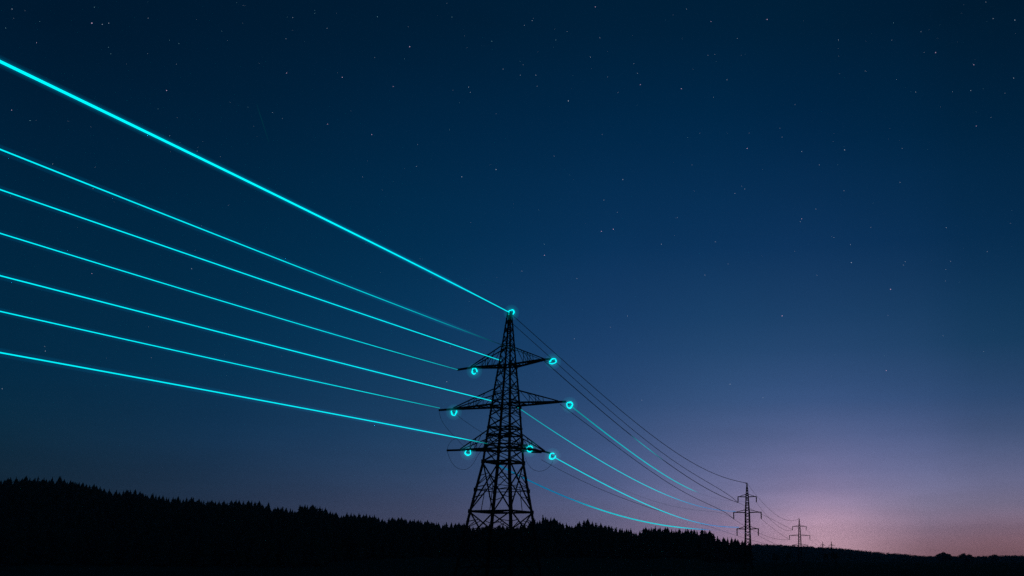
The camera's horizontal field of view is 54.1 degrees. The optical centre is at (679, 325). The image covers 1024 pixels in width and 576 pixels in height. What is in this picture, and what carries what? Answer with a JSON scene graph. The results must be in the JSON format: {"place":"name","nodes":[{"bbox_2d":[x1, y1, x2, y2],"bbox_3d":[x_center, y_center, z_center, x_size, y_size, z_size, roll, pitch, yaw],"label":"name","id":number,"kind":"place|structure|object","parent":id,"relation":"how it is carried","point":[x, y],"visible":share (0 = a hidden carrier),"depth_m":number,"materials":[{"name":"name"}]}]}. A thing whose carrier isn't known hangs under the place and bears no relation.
{"place":"outdoors","nodes":[
{"label":"outdoors","id":0,"kind":"place"},
{"bbox_2d":[0,546,1023,575],"bbox_3d":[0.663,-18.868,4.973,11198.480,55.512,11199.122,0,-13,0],"label":"ground","id":1,"kind":"structure","parent":0,"point":[440,565],"depth_m":481.38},
{"bbox_2d":[0,475,717,566],"bbox_3d":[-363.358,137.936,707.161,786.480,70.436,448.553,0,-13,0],"label":"forest","id":2,"kind":"object","parent":1,"relation":"on","point":[58,522],"visible":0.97,"depth_m":589.24,"materials":[{"name":"black plant"}]},
{"bbox_2d":[439,309,572,575],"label":"lattice tower","id":3,"kind":"structure","parent":1,"relation":"on","point":[509,434],"depth_m":159.57,"materials":[{"name":"metal"}]},
{"bbox_2d":[0,311,438,407],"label":"power line","id":4,"kind":"object","parent":3,"relation":"attached to","point":[196,355],"visible":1,"depth_m":105.71,"materials":[{"name":"teal metal"}]},
{"bbox_2d":[0,233,457,369],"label":"power line","id":5,"kind":"object","parent":3,"relation":"attached to","point":[201,294],"visible":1,"depth_m":102.12,"materials":[{"name":"teal metal"}]},
{"bbox_2d":[0,275,490,400],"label":"power line","id":6,"kind":"object","parent":3,"relation":"attached to","point":[227,334],"visible":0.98,"depth_m":96.27,"materials":[{"name":"teal metal"}]},
{"bbox_2d":[0,189,498,359],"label":"power line","id":7,"kind":"object","parent":3,"relation":"attached to","point":[226,267],"visible":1,"depth_m":94.59,"materials":[{"name":"teal metal"}]},
{"bbox_2d":[0,60,509,312],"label":"earth wire","id":8,"kind":"object","parent":3,"relation":"attached to","point":[93,106],"visible":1,"depth_m":89.20,"materials":[{"name":"teal metal"}]},
{"bbox_2d":[0,352,527,451],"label":"power line","id":9,"kind":"object","parent":3,"relation":"attached to","point":[239,396],"visible":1,"depth_m":86.81,"materials":[{"name":"teal metal"}]},
{"bbox_2d":[0,149,550,362],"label":"power line","id":10,"kind":"object","parent":3,"relation":"attached to","point":[235,242],"visible":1,"depth_m":81.09,"materials":[{"name":"teal metal"}]},
{"bbox_2d":[513,324,735,500],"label":"power line","id":11,"kind":"object","parent":3,"relation":"attached to","point":[618,417],"visible":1,"depth_m":228.04,"materials":[{"name":"grey"}]},
{"bbox_2d":[517,407,735,511],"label":"power line","id":12,"kind":"object","parent":3,"relation":"attached to","point":[621,472],"visible":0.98,"depth_m":227.78,"materials":[{"name":"teal metal"}]},
{"bbox_2d":[499,465,754,534],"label":"power line","id":13,"kind":"object","parent":3,"relation":"attached to","point":[607,511],"visible":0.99,"depth_m":215.85,"materials":[{"name":"teal metal"}]},
{"bbox_2d":[513,316,744,482],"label":"earth wire","id":14,"kind":"object","parent":3,"relation":"attached to","point":[616,406],"visible":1,"depth_m":226.07,"materials":[{"name":"grey"}]},
{"bbox_2d":[556,458,738,527],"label":"power line","id":15,"kind":"object","parent":3,"relation":"attached to","point":[640,501],"visible":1,"depth_m":219.62,"materials":[{"name":"teal metal"}]},
{"bbox_2d":[565,462,731,517],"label":"power line","id":16,"kind":"object","parent":3,"relation":"attached to","point":[643,497],"visible":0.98,"depth_m":227.82,"materials":[{"name":"grey"}]},
{"bbox_2d":[570,405,747,501],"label":"power line","id":17,"kind":"object","parent":3,"relation":"attached to","point":[636,455],"visible":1,"depth_m":199.33,"materials":[{"name":"teal metal"}]},
{"bbox_2d":[582,519,589,529],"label":"conifer tree","id":18,"kind":"object","parent":1,"relation":"on","point":[587,524],"visible":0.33,"depth_m":793.89,"materials":[{"name":"black plant"}]},
{"bbox_2d":[706,530,714,543],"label":"conifer tree","id":19,"kind":"object","parent":1,"relation":"on","point":[710,534],"visible":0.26,"depth_m":807.28,"materials":[{"name":"black plant"}]},
{"bbox_2d":[715,540,726,562],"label":"conifer tree","id":20,"kind":"object","parent":1,"relation":"on","point":[719,554],"visible":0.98,"depth_m":787.59,"materials":[{"name":"black plant"}]},
{"bbox_2d":[722,537,730,562],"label":"conifer tree","id":21,"kind":"object","parent":1,"relation":"on","point":[725,548],"visible":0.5,"depth_m":801.34,"materials":[{"name":"black plant"}]},
{"bbox_2d":[727,538,740,562],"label":"conifer tree","id":22,"kind":"object","parent":1,"relation":"on","point":[734,553],"visible":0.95,"depth_m":796.38,"materials":[{"name":"black plant"}]},
{"bbox_2d":[733,483,761,569],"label":"transmission tower","id":23,"kind":"structure","parent":1,"relation":"on","point":[749,531],"depth_m":422.85,"materials":[{"name":"metal"}]},
{"bbox_2d":[542,460,736,535],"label":"power line","id":24,"kind":"object","parent":23,"relation":"attached to","point":[628,500],"visible":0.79,"depth_m":213.03,"materials":[{"name":"grey"}]},
{"bbox_2d":[544,361,737,502],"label":"power line","id":25,"kind":"object","parent":23,"relation":"attached to","point":[631,435],"visible":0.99,"depth_m":219.99,"materials":[{"name":"grey"}]},
{"bbox_2d":[560,404,730,516],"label":"power line","id":26,"kind":"object","parent":23,"relation":"attached to","point":[641,464],"visible":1,"depth_m":224.82,"materials":[{"name":"grey"}]},
{"bbox_2d":[789,519,809,564],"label":"transmission tower","id":27,"kind":"structure","parent":1,"relation":"on","point":[799,547],"depth_m":734.21,"materials":[{"name":"metal"}]},
{"bbox_2d":[729,544,1023,560],"bbox_3d":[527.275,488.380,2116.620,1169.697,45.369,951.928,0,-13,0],"label":"distant woodland","id":28,"kind":"object","parent":1,"relation":"on","point":[931,558],"visible":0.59,"depth_m":1984.74,"materials":[{"name":"black plant"}]},
{"bbox_2d":[934,552,951,561],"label":"broadleaf tree","id":29,"kind":"object","parent":1,"relation":"on","point":[944,557],"visible":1,"depth_m":1311.04,"materials":[{"name":"black plant"}]},
{"bbox_2d":[956,553,973,561],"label":"broadleaf tree","id":30,"kind":"object","parent":1,"relation":"on","point":[968,558],"visible":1,"depth_m":1338.46,"materials":[{"name":"black plant"}]},
{"bbox_2d":[989,554,999,561],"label":"broadleaf tree","id":31,"kind":"object","parent":1,"relation":"on","point":[994,558],"visible":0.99,"depth_m":1361.04,"materials":[{"name":"black plant"}]},
{"bbox_2d":[0,0,1023,556],"label":"sky","id":32,"kind":"structure","parent":0,"point":[762,356],"materials":[{"name":"blue"}]},
{"bbox_2d":[36,19,983,370],"bbox_3d":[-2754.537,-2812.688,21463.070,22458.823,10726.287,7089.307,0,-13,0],"label":"stars","id":33,"kind":"object","parent":32,"relation":"in","point":[544,255],"visible":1,"depth_m":22915.03,"materials":[{"name":"white"}]}
]}

